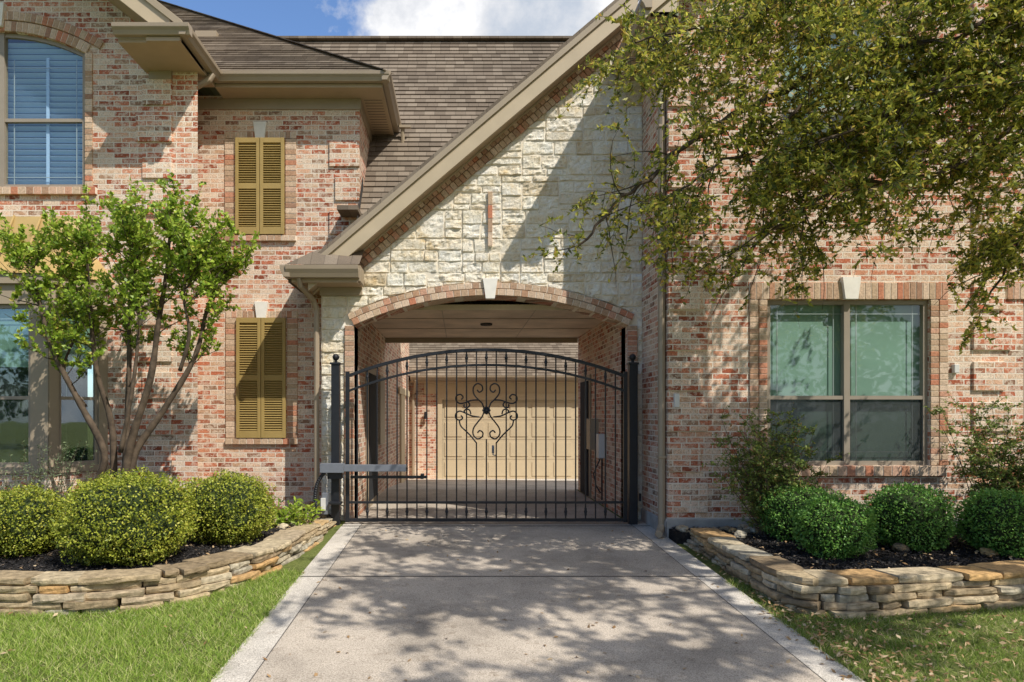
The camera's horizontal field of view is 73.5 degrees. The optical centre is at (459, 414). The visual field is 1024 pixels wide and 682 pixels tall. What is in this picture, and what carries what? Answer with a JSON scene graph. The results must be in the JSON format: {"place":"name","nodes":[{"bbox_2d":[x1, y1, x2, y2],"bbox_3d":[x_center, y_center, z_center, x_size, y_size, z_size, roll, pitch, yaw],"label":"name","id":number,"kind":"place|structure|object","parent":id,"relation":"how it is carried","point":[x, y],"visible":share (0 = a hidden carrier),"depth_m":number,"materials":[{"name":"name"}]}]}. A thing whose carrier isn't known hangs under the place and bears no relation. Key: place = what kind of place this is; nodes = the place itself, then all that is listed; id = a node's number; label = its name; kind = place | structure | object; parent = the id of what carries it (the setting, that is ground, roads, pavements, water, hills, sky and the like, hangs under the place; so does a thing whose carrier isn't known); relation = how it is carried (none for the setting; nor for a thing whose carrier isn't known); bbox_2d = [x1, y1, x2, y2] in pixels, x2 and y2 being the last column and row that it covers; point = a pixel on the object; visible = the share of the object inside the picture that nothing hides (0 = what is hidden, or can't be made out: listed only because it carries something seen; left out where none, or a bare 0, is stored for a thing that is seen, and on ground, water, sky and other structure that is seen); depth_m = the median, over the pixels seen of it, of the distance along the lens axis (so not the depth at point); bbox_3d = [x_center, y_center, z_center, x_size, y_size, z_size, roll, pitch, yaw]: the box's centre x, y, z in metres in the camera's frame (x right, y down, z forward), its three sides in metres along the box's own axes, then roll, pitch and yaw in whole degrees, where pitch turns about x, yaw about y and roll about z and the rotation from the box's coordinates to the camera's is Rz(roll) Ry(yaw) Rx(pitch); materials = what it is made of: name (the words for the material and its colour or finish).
{"place":"outdoors","nodes":[
{"label":"outdoors","id":0,"kind":"place"},
{"bbox_2d":[0,567,303,681],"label":"grass","id":1,"kind":"structure","parent":0,"point":[263,587],"depth_m":4.79,"materials":[{"name":"green plant"}]},
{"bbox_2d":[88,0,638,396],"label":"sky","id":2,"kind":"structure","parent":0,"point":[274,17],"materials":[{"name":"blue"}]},
{"bbox_2d":[0,489,1023,681],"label":"lawn","id":3,"kind":"structure","parent":0,"point":[303,561],"depth_m":4.87,"materials":[{"name":"green plant"}]},
{"bbox_2d":[0,507,330,571],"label":"flower bed","id":4,"kind":"object","parent":3,"relation":"on","point":[49,560],"visible":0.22,"depth_m":6.26,"materials":[{"name":"brown soil"}]},
{"bbox_2d":[0,482,68,558],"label":"boxwood shrub","id":5,"kind":"object","parent":4,"relation":"on","point":[27,514],"visible":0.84,"depth_m":6.30,"materials":[{"name":"green plant"}]},
{"bbox_2d":[0,440,98,511],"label":"rosemary bush","id":6,"kind":"object","parent":4,"relation":"on","point":[40,484],"visible":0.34,"depth_m":7.45,"materials":[{"name":"green plant"}]},
{"bbox_2d":[49,464,199,566],"bbox_3d":[-2.990,0.895,6.212,1.206,0.878,1.224,0,0,0],"label":"boxwood shrub","id":7,"kind":"object","parent":4,"relation":"on","point":[125,517],"visible":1,"depth_m":5.86,"materials":[{"name":"green plant"}]},
{"bbox_2d":[0,169,261,480],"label":"crape myrtle tree","id":8,"kind":"object","parent":4,"relation":"on","point":[132,229],"visible":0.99,"depth_m":7.49,"materials":[{"name":"green plant"}]},
{"bbox_2d":[184,468,280,546],"bbox_3d":[-2.427,0.948,7.149,1.054,0.776,1.008,0,0,0],"label":"boxwood shrub","id":9,"kind":"object","parent":4,"relation":"on","point":[235,507],"visible":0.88,"depth_m":6.87,"materials":[{"name":"green plant"}]},
{"bbox_2d":[263,496,323,526],"bbox_3d":[-1.979,1.161,8.199,0.715,0.375,0.704,0,0,29],"label":"perennial plant","id":10,"kind":"object","parent":4,"relation":"on","point":[293,513],"visible":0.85,"depth_m":8.12,"materials":[{"name":"green plant"}]},
{"bbox_2d":[0,517,336,615],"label":"stone retaining wall","id":11,"kind":"structure","parent":3,"relation":"on","point":[74,591],"depth_m":5.54,"materials":[{"name":"beige stone"}]},
{"bbox_2d":[309,463,425,517],"bbox_3d":[-1.170,0.959,8.664,1.484,0.699,0.200,0,0,-1],"label":"gate operator","id":12,"kind":"object","parent":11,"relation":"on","point":[334,470],"visible":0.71,"depth_m":8.59,"materials":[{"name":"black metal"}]},
{"bbox_2d":[398,343,577,482],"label":"garage","id":13,"kind":"structure","parent":3,"relation":"on","point":[486,424],"depth_m":19.02,"materials":[{"name":"wood"}]},
{"bbox_2d":[0,0,1023,517],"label":"walls","id":14,"kind":"structure","parent":3,"relation":"on","point":[198,438],"depth_m":8.85,"materials":[{"name":"brick"}]},
{"bbox_2d":[0,33,84,186],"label":"wing window","id":15,"kind":"structure","parent":14,"relation":"attached to","point":[42,112],"depth_m":8.98,"materials":[{"name":"blue glass"}]},
{"bbox_2d":[0,215,114,506],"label":"bay window","id":16,"kind":"structure","parent":14,"relation":"attached to","point":[38,406],"depth_m":8.40,"materials":[{"name":"glass"}]},
{"bbox_2d":[235,137,284,234],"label":"shutters","id":17,"kind":"object","parent":14,"relation":"attached to","point":[260,184],"visible":0.98,"depth_m":9.55,"materials":[{"name":"paint"}]},
{"bbox_2d":[236,318,285,437],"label":"shutters","id":18,"kind":"object","parent":14,"relation":"attached to","point":[260,377],"visible":1,"depth_m":9.55,"materials":[{"name":"paint"}]},
{"bbox_2d":[8,0,647,293],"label":"shingle roof","id":19,"kind":"structure","parent":14,"relation":"on","point":[449,90],"depth_m":11.54,"materials":[{"name":"brown"}]},
{"bbox_2d":[195,30,410,218],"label":"roof vents and flashing","id":20,"kind":"object","parent":19,"relation":"on","point":[348,210],"visible":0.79,"depth_m":9.61,"materials":[{"name":"brown metal"}]},
{"bbox_2d":[108,0,677,537],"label":"eaves and gutters","id":21,"kind":"object","parent":14,"relation":"attached to","point":[156,40],"visible":0.67,"depth_m":8.75,"materials":[{"name":"paint"}]},
{"bbox_2d":[321,55,641,519],"bbox_3d":[0.291,-1.852,9.090,4.284,6.524,0.069,0,0,0],"label":"stone facing","id":22,"kind":"object","parent":14,"relation":"attached to","point":[430,224],"visible":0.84,"depth_m":9.09,"materials":[{"name":"stone"}]},
{"bbox_2d":[321,56,641,520],"bbox_3d":[0.291,-2.010,9.353,4.283,6.841,0.494,0,0,0],"label":"gable backing","id":23,"kind":"object","parent":14,"relation":"attached to","point":[617,324],"visible":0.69,"depth_m":9.11,"materials":[{"name":"stone"}]},
{"bbox_2d":[365,304,602,508],"bbox_3d":[0.410,-0.065,11.250,3.646,2.950,3.500,0,0,0],"label":"passage ceiling and doors","id":24,"kind":"structure","parent":14,"relation":"attached to","point":[489,323],"depth_m":11.13,"materials":[{"name":"paint"}]},
{"bbox_2d":[0,0,1023,517],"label":"brick trim","id":25,"kind":"structure","parent":14,"relation":"attached to","point":[492,288],"depth_m":9.05,"materials":[{"name":"brick"}]},
{"bbox_2d":[136,0,1011,512],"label":"quoins","id":26,"kind":"object","parent":14,"relation":"attached to","point":[692,416],"visible":0.56,"depth_m":7.97,"materials":[{"name":"brick"}]},
{"bbox_2d":[586,364,958,499],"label":"utility boxes","id":27,"kind":"object","parent":14,"relation":"attached to","point":[590,439],"visible":0.92,"depth_m":10.49,"materials":[{"name":"white plastic"}]},
{"bbox_2d":[767,300,927,464],"bbox_3d":[4.550,-0.380,8.172,1.940,1.940,0.295,0,0,0],"label":"front window","id":28,"kind":"structure","parent":14,"relation":"attached to","point":[850,376],"depth_m":8.08,"materials":[{"name":"green glass"}]},
{"bbox_2d":[780,20,922,171],"bbox_3d":[4.600,-3.755,8.172,1.740,1.830,0.295,0,0,0],"label":"window","id":29,"kind":"structure","parent":14,"relation":"attached to","point":[790,94],"depth_m":8.06,"materials":[{"name":"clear glass"}]},
{"bbox_2d":[1023,300,1023,457],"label":"side window","id":30,"kind":"structure","parent":14,"relation":"attached to","point":[1023,368],"depth_m":8.03,"materials":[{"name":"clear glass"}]},
{"bbox_2d":[522,0,1023,354],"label":"oak tree","id":31,"kind":"object","parent":3,"relation":"on","point":[902,93],"visible":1,"depth_m":5.91,"materials":[{"name":"green plant"}]},
{"bbox_2d":[669,525,1023,569],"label":"flower bed","id":32,"kind":"object","parent":3,"relation":"on","point":[955,552],"visible":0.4,"depth_m":6.36,"materials":[{"name":"brown soil"}]},
{"bbox_2d":[266,510,998,556],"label":"garden rocks","id":33,"kind":"object","parent":32,"relation":"on","point":[740,533],"visible":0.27,"depth_m":7.61,"materials":[{"name":"grey stone"}]},
{"bbox_2d":[702,402,849,536],"bbox_3d":[3.398,0.592,7.398,1.551,1.486,1.278,0,0,0],"label":"loose shrub","id":34,"kind":"object","parent":32,"relation":"on","point":[764,475],"visible":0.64,"depth_m":7.34,"materials":[{"name":"green plant"}]},
{"bbox_2d":[757,478,831,541],"bbox_3d":[3.591,1.003,7.253,0.810,0.662,0.835,0,0,0],"label":"boxwood shrub","id":35,"kind":"object","parent":32,"relation":"on","point":[781,506],"visible":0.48,"depth_m":7.09,"materials":[{"name":"green plant"}]},
{"bbox_2d":[789,490,878,559],"bbox_3d":[3.503,1.024,6.402,0.737,0.616,0.736,0,0,0],"label":"boxwood shrub","id":36,"kind":"object","parent":32,"relation":"on","point":[831,525],"visible":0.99,"depth_m":6.21,"materials":[{"name":"green plant"}]},
{"bbox_2d":[860,481,960,552],"bbox_3d":[4.468,0.991,6.803,0.870,0.684,0.849,0,0,0],"label":"boxwood shrub","id":37,"kind":"object","parent":32,"relation":"on","point":[915,517],"visible":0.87,"depth_m":6.56,"materials":[{"name":"green plant"}]},
{"bbox_2d":[923,391,1023,503],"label":"loose shrub","id":38,"kind":"object","parent":32,"relation":"on","point":[999,476],"visible":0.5,"depth_m":7.36,"materials":[{"name":"green plant"}]},
{"bbox_2d":[953,487,1023,557],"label":"boxwood shrub","id":39,"kind":"object","parent":32,"relation":"on","point":[993,520],"visible":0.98,"depth_m":6.35,"materials":[{"name":"green plant"}]},
{"bbox_2d":[684,528,1023,618],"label":"stone retaining wall","id":40,"kind":"structure","parent":3,"relation":"on","point":[852,593],"depth_m":5.45,"materials":[{"name":"beige stone"}]},
{"bbox_2d":[211,479,864,681],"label":"driveway","id":41,"kind":"structure","parent":0,"point":[465,605],"depth_m":5.42,"materials":[{"name":"concrete"}]},
{"bbox_2d":[330,348,640,524],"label":"driveway gate","id":42,"kind":"structure","parent":41,"relation":"on","point":[629,390],"depth_m":8.78,"materials":[{"name":"black metal"}]},
{"bbox_2d":[0,529,1023,681],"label":"fallen leaves","id":43,"kind":"object","parent":41,"relation":"on","point":[873,676],"visible":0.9,"depth_m":4.64,"materials":[{"name":"brown plant"}]},
{"bbox_2d":[641,508,962,537],"bbox_3d":[5.328,1.360,8.535,5.844,0.300,1.130,0,0,0],"label":"foundation","id":44,"kind":"object","parent":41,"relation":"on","point":[649,518],"visible":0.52,"depth_m":7.97,"materials":[{"name":"concrete"}]},
{"bbox_2d":[722,577,1023,681],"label":"grass","id":45,"kind":"structure","parent":0,"point":[890,643],"depth_m":4.69,"materials":[{"name":"green plant"}]}
]}

